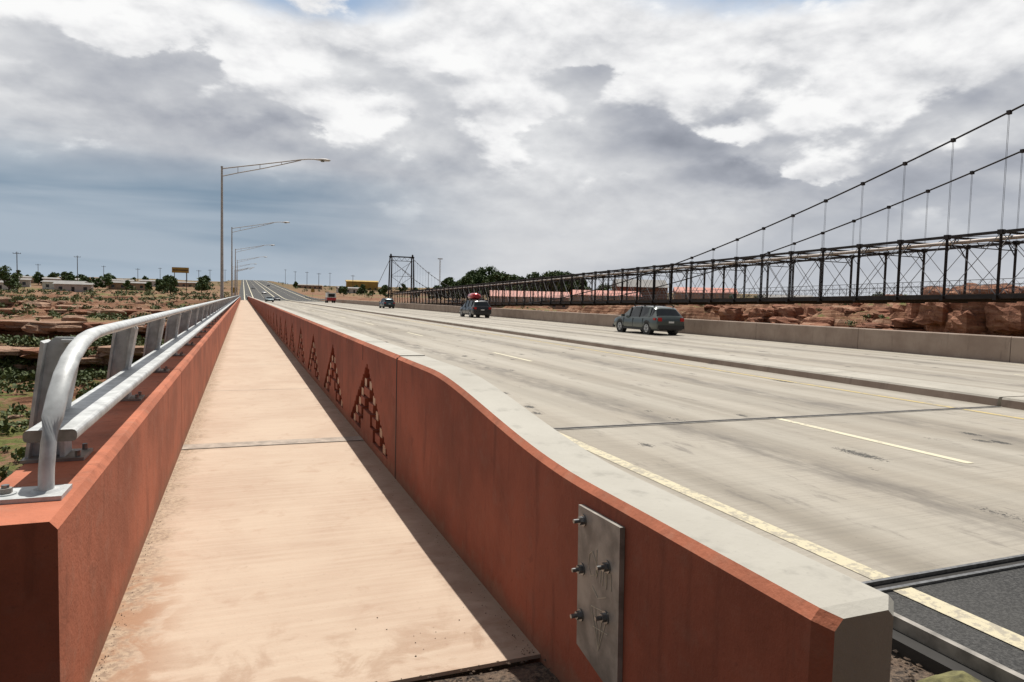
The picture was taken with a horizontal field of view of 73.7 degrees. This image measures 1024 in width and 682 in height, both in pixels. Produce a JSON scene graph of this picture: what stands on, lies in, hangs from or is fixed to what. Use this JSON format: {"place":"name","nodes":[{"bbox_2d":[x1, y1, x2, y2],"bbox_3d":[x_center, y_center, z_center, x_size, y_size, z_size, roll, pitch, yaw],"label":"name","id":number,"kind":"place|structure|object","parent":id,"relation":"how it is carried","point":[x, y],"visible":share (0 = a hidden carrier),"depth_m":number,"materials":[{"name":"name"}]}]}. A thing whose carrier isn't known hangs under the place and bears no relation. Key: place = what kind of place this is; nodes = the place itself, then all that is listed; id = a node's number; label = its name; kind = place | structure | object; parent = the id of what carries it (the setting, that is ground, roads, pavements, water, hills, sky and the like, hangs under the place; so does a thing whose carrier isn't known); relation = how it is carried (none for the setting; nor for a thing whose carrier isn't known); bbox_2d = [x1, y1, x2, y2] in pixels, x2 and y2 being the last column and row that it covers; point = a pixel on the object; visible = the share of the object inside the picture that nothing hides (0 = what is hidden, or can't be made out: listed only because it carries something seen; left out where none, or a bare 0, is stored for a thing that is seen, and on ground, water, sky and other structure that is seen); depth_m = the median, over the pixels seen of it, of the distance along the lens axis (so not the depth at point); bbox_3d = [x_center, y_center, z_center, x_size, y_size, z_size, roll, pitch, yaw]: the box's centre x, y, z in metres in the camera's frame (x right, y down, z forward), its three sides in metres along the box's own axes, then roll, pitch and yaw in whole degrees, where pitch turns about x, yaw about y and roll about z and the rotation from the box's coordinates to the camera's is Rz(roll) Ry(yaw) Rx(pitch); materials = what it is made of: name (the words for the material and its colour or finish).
{"place":"outdoors","nodes":[
{"label":"outdoors","id":0,"kind":"place"},
{"bbox_2d":[90,300,539,681],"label":"sidewalk","id":1,"kind":"structure","parent":0,"point":[290,538],"depth_m":4.18,"materials":[{"name":"concrete"}]},
{"bbox_2d":[0,276,998,479],"bbox_3d":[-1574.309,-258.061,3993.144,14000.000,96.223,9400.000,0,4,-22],"label":"desert ground","id":2,"kind":"structure","parent":0,"point":[14,441],"depth_m":160.37,"materials":[{"name":"brown soil"}]},
{"bbox_2d":[0,282,16,290],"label":"walls","id":3,"kind":"structure","parent":2,"relation":"on","point":[4,287],"depth_m":247.51,"materials":[{"name":"white paint"}]},
{"bbox_2d":[0,265,22,290],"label":"desert tree","id":4,"kind":"object","parent":2,"relation":"on","point":[9,280],"visible":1,"depth_m":233.36,"materials":[{"name":"green plant"}]},
{"bbox_2d":[19,280,30,286],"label":"walls","id":5,"kind":"structure","parent":2,"relation":"on","point":[28,283],"depth_m":287.78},
{"bbox_2d":[32,271,43,284],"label":"desert tree","id":6,"kind":"object","parent":2,"relation":"on","point":[37,276],"visible":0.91,"depth_m":317.97,"materials":[{"name":"green plant"}]},
{"bbox_2d":[42,282,53,288],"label":"walls","id":7,"kind":"structure","parent":2,"relation":"on","point":[51,285],"depth_m":277.71,"materials":[{"name":"white paint"}]},
{"bbox_2d":[40,280,88,282],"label":"roof","id":8,"kind":"structure","parent":7,"relation":"on","point":[64,281],"depth_m":279.84,"materials":[{"name":"grey metal"}]},
{"bbox_2d":[47,272,59,277],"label":"desert tree","id":9,"kind":"object","parent":2,"relation":"on","point":[54,275],"visible":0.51,"depth_m":337.44,"materials":[{"name":"green plant"}]},
{"bbox_2d":[54,284,93,291],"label":"walls","id":10,"kind":"structure","parent":2,"relation":"on","point":[78,287],"depth_m":258.98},
{"bbox_2d":[59,287,86,291],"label":"windows and door","id":11,"kind":"structure","parent":10,"relation":"attached to","point":[73,289],"depth_m":258.88,"materials":[{"name":"black glass"}]},
{"bbox_2d":[52,282,94,284],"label":"roof","id":12,"kind":"structure","parent":10,"relation":"on","point":[72,283],"depth_m":259.77,"materials":[{"name":"grey metal"}]},
{"bbox_2d":[99,276,113,288],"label":"desert tree","id":13,"kind":"object","parent":2,"relation":"on","point":[107,280],"visible":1,"depth_m":298.08,"materials":[{"name":"green plant"}]},
{"bbox_2d":[108,283,145,289],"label":"walls","id":14,"kind":"structure","parent":2,"relation":"on","point":[117,286],"depth_m":305.06,"materials":[{"name":"beige paint"}]},
{"bbox_2d":[112,281,145,282],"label":"roof","id":15,"kind":"structure","parent":14,"relation":"on","point":[124,282],"depth_m":305.50,"materials":[{"name":"grey metal"}]},
{"bbox_2d":[123,280,132,289],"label":"desert tree","id":16,"kind":"object","parent":2,"relation":"on","point":[126,285],"visible":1,"depth_m":288.60,"materials":[{"name":"green plant"}]},
{"bbox_2d":[155,279,167,291],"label":"desert tree","id":17,"kind":"object","parent":2,"relation":"on","point":[158,288],"visible":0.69,"depth_m":278.07,"materials":[{"name":"green plant"}]},
{"bbox_2d":[159,275,178,293],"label":"desert tree","id":18,"kind":"object","parent":2,"relation":"on","point":[169,280],"visible":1,"depth_m":262.90,"materials":[{"name":"green plant"}]},
{"bbox_2d":[172,267,188,291],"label":"billboard sign","id":19,"kind":"object","parent":2,"relation":"on","point":[179,270],"visible":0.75,"depth_m":288.56,"materials":[{"name":"yellow paint"}]},
{"bbox_2d":[176,283,195,286],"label":"walls","id":20,"kind":"structure","parent":2,"relation":"on","point":[181,284],"depth_m":422.14,"materials":[{"name":"beige paint"}]},
{"bbox_2d":[15,270,447,299],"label":"distant trees","id":21,"kind":"object","parent":2,"relation":"on","point":[203,283],"visible":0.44,"depth_m":320.23,"materials":[{"name":"green plant"}]},
{"bbox_2d":[298,285,321,289],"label":"walls","id":22,"kind":"structure","parent":2,"relation":"on","point":[311,286],"depth_m":497.16,"materials":[{"name":"beige paint"}]},
{"bbox_2d":[336,288,357,292],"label":"walls","id":23,"kind":"structure","parent":2,"relation":"on","point":[351,290],"depth_m":409.66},
{"bbox_2d":[346,281,377,289],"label":"walls","id":24,"kind":"structure","parent":2,"relation":"on","point":[372,285],"depth_m":487.90,"materials":[{"name":"yellow paint"}]},
{"bbox_2d":[345,280,378,281],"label":"roof","id":25,"kind":"structure","parent":24,"relation":"on","point":[361,281],"depth_m":489.80,"materials":[{"name":"yellow paint"}]},
{"bbox_2d":[438,258,442,285],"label":"radio mast","id":26,"kind":"object","parent":2,"relation":"on","point":[440,272],"visible":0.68,"depth_m":398.51,"materials":[{"name":"metal"}]},
{"bbox_2d":[0,276,948,482],"bbox_3d":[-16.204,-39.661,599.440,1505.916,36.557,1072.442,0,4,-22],"label":"desert shrubs","id":27,"kind":"object","parent":2,"relation":"on","point":[10,372],"visible":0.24,"depth_m":96.97,"materials":[{"name":"green plant"}]},
{"bbox_2d":[0,283,1023,418],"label":"sandstone boulders","id":28,"kind":"object","parent":2,"relation":"on","point":[999,318],"visible":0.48,"depth_m":108.13,"materials":[{"name":"brown stone"}]},
{"bbox_2d":[439,264,590,300],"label":"tree row","id":29,"kind":"object","parent":2,"relation":"on","point":[480,276],"visible":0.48,"depth_m":283.01,"materials":[{"name":"green plant"}]},
{"bbox_2d":[490,290,569,308],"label":"trading post","id":30,"kind":"object","parent":2,"relation":"on","point":[547,295],"visible":0.2,"depth_m":262.46,"materials":[{"name":"beige paint"}]},
{"bbox_2d":[597,283,611,290],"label":"desert tree","id":31,"kind":"object","parent":2,"relation":"on","point":[605,288],"visible":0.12,"depth_m":288.33,"materials":[{"name":"green plant"}]},
{"bbox_2d":[572,295,638,300],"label":"walls","id":32,"kind":"structure","parent":2,"relation":"on","point":[578,297],"depth_m":262.79,"materials":[{"name":"beige paint"}]},
{"bbox_2d":[570,290,641,295],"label":"roof","id":33,"kind":"structure","parent":32,"relation":"on","point":[600,292],"depth_m":265.11,"materials":[{"name":"red metal"}]},
{"bbox_2d":[611,279,668,299],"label":"stone lodge","id":34,"kind":"structure","parent":2,"relation":"on","point":[642,283],"depth_m":272.68,"materials":[{"name":"stone"}]},
{"bbox_2d":[428,653,934,681],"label":"gravel shoulder","id":35,"kind":"object","parent":2,"relation":"on","point":[898,671],"visible":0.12,"depth_m":3.09},
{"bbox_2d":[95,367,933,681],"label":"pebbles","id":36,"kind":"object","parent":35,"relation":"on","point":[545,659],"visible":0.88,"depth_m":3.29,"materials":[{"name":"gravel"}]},
{"bbox_2d":[917,670,981,681],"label":"rock","id":37,"kind":"object","parent":35,"relation":"on","point":[956,676],"visible":1,"depth_m":3.10,"materials":[{"name":"beige stone"}]},
{"bbox_2d":[371,104,1023,305],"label":"suspension bridge","id":38,"kind":"structure","parent":2,"relation":"on","point":[943,297],"depth_m":66.23,"materials":[{"name":"metal"}]},
{"bbox_2d":[673,292,736,298],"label":"walls","id":39,"kind":"structure","parent":2,"relation":"on","point":[694,296],"depth_m":275.77,"materials":[{"name":"beige paint"}]},
{"bbox_2d":[673,287,737,293],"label":"roof","id":40,"kind":"structure","parent":39,"relation":"on","point":[681,289],"depth_m":277.63,"materials":[{"name":"red metal"}]},
{"bbox_2d":[412,406,1000,681],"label":"bridge deck","id":41,"kind":"structure","parent":2,"relation":"on","point":[493,668],"depth_m":3.27,"materials":[{"name":"concrete"}]},
{"bbox_2d":[0,297,240,681],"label":"sidewalk parapet","id":42,"kind":"structure","parent":41,"relation":"on","point":[68,561],"depth_m":3.01,"materials":[{"name":"concrete"}]},
{"bbox_2d":[0,295,239,504],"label":"steel railing","id":43,"kind":"object","parent":42,"relation":"on","point":[60,421],"visible":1,"depth_m":3.25,"materials":[{"name":"silver metal"}]},
{"bbox_2d":[237,257,258,294],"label":"street lamp","id":44,"kind":"object","parent":42,"relation":"on","point":[237,272],"visible":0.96,"depth_m":171.56,"materials":[{"name":"metal"}]},
{"bbox_2d":[235,245,274,295],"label":"street lamp","id":45,"kind":"object","parent":42,"relation":"on","point":[235,263],"visible":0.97,"depth_m":129.75,"materials":[{"name":"metal"}]},
{"bbox_2d":[231,222,289,296],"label":"street lamp","id":46,"kind":"object","parent":42,"relation":"on","point":[232,252],"visible":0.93,"depth_m":87.98,"materials":[{"name":"metal"}]},
{"bbox_2d":[220,158,330,298],"bbox_3d":[-16.466,-6.632,47.447,7.400,12.555,0.700,0,4,-22],"label":"street lamp","id":47,"kind":"object","parent":42,"relation":"on","point":[222,261],"visible":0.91,"depth_m":46.26,"materials":[{"name":"metal"}]},
{"bbox_2d":[248,296,424,477],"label":"patterned panels","id":48,"kind":"object","parent":41,"relation":"on","point":[358,391],"visible":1,"depth_m":8.85,"materials":[{"name":"concrete"}]},
{"bbox_2d":[362,355,397,478],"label":"wall joints","id":49,"kind":"object","parent":48,"relation":"attached to","point":[396,415],"depth_m":6.23,"materials":[{"name":"rubber"}]},
{"bbox_2d":[396,356,893,681],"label":"end block","id":50,"kind":"structure","parent":41,"relation":"on","point":[497,485],"depth_m":2.63,"materials":[{"name":"concrete"}]},
{"bbox_2d":[570,504,624,681],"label":"steel cover plate","id":51,"kind":"object","parent":50,"relation":"attached to","point":[597,615],"visible":1,"depth_m":2.61,"materials":[{"name":"grey metal"}]},
{"bbox_2d":[331,299,1023,363],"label":"concrete barrier","id":52,"kind":"object","parent":41,"relation":"on","point":[991,347],"visible":0.56,"depth_m":29.79,"materials":[{"name":"concrete"}]},
{"bbox_2d":[0,0,1023,296],"label":"sky","id":53,"kind":"structure","parent":0,"point":[520,138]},
{"bbox_2d":[239,280,1023,674],"bbox_3d":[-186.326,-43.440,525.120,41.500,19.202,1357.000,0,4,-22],"label":"asphalt road","id":54,"kind":"structure","parent":0,"point":[997,598],"depth_m":3.88,"materials":[{"name":"grey asphalt"}]},
{"bbox_2d":[247,296,329,301],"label":"guard rail","id":55,"kind":"object","parent":54,"relation":"on","point":[310,298],"visible":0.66,"depth_m":241.43,"materials":[{"name":"metal"}]},
{"bbox_2d":[243,280,1023,649],"bbox_3d":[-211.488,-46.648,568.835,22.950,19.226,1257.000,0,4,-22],"label":"road markings","id":56,"kind":"object","parent":54,"relation":"on","point":[989,628],"visible":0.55,"depth_m":5.04,"materials":[{"name":"paint"}]},
{"bbox_2d":[292,301,1023,409],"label":"median kerb","id":57,"kind":"structure","parent":54,"relation":"on","point":[1002,398],"depth_m":16.78,"materials":[{"name":"concrete"}]},
{"bbox_2d":[891,612,1023,681],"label":"asphalt edge kerb","id":58,"kind":"structure","parent":54,"relation":"on","point":[933,652],"depth_m":3.39,"materials":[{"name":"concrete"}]},
{"bbox_2d":[267,301,1023,581],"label":"road","id":59,"kind":"structure","parent":0,"point":[890,511],"depth_m":9.38,"materials":[{"name":"concrete"}]},
{"bbox_2d":[265,297,273,301],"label":"sedan car","id":60,"kind":"object","parent":59,"relation":"on","point":[269,299],"visible":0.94,"depth_m":153.52,"materials":[{"name":"silver paint"}]},
{"bbox_2d":[325,293,335,302],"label":"box truck","id":61,"kind":"object","parent":59,"relation":"on","point":[330,297],"visible":1,"depth_m":172.16,"materials":[{"name":"red paint"}]},
{"bbox_2d":[379,298,394,307],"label":"hatchback car","id":62,"kind":"object","parent":59,"relation":"on","point":[387,302],"visible":0.93,"depth_m":106.31,"materials":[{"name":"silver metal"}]},
{"bbox_2d":[459,293,491,317],"bbox_3d":[-3.537,-3.404,65.136,2.220,2.335,4.650,0,4,-22],"label":"suv car","id":63,"kind":"object","parent":59,"relation":"on","point":[473,305],"visible":0.99,"depth_m":63.51,"materials":[{"name":"grey metal"}]},
{"bbox_2d":[613,305,683,334],"bbox_3d":[7.647,-1.227,38.674,2.220,1.645,4.802,0,4,-22],"label":"suv car","id":64,"kind":"object","parent":59,"relation":"on","point":[648,319],"visible":0.96,"depth_m":36.99,"materials":[{"name":"grey metal"}]},
{"bbox_2d":[553,406,1023,592],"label":"expansion joint","id":65,"kind":"object","parent":59,"relation":"on","point":[912,580],"visible":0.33,"depth_m":4.41,"materials":[{"name":"metal"}]},
{"bbox_2d":[758,294,813,297],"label":"roof","id":66,"kind":"structure","parent":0,"point":[786,296],"depth_m":275.33,"materials":[{"name":"grey metal"}]},
{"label":"walls","id":67,"kind":"object","parent":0,"visible":0},
{"bbox_2d":[42,277,79,279],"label":"roof","id":68,"kind":"structure","parent":67,"relation":"on","point":[55,278],"depth_m":319.97,"materials":[{"name":"grey metal"}]}
]}

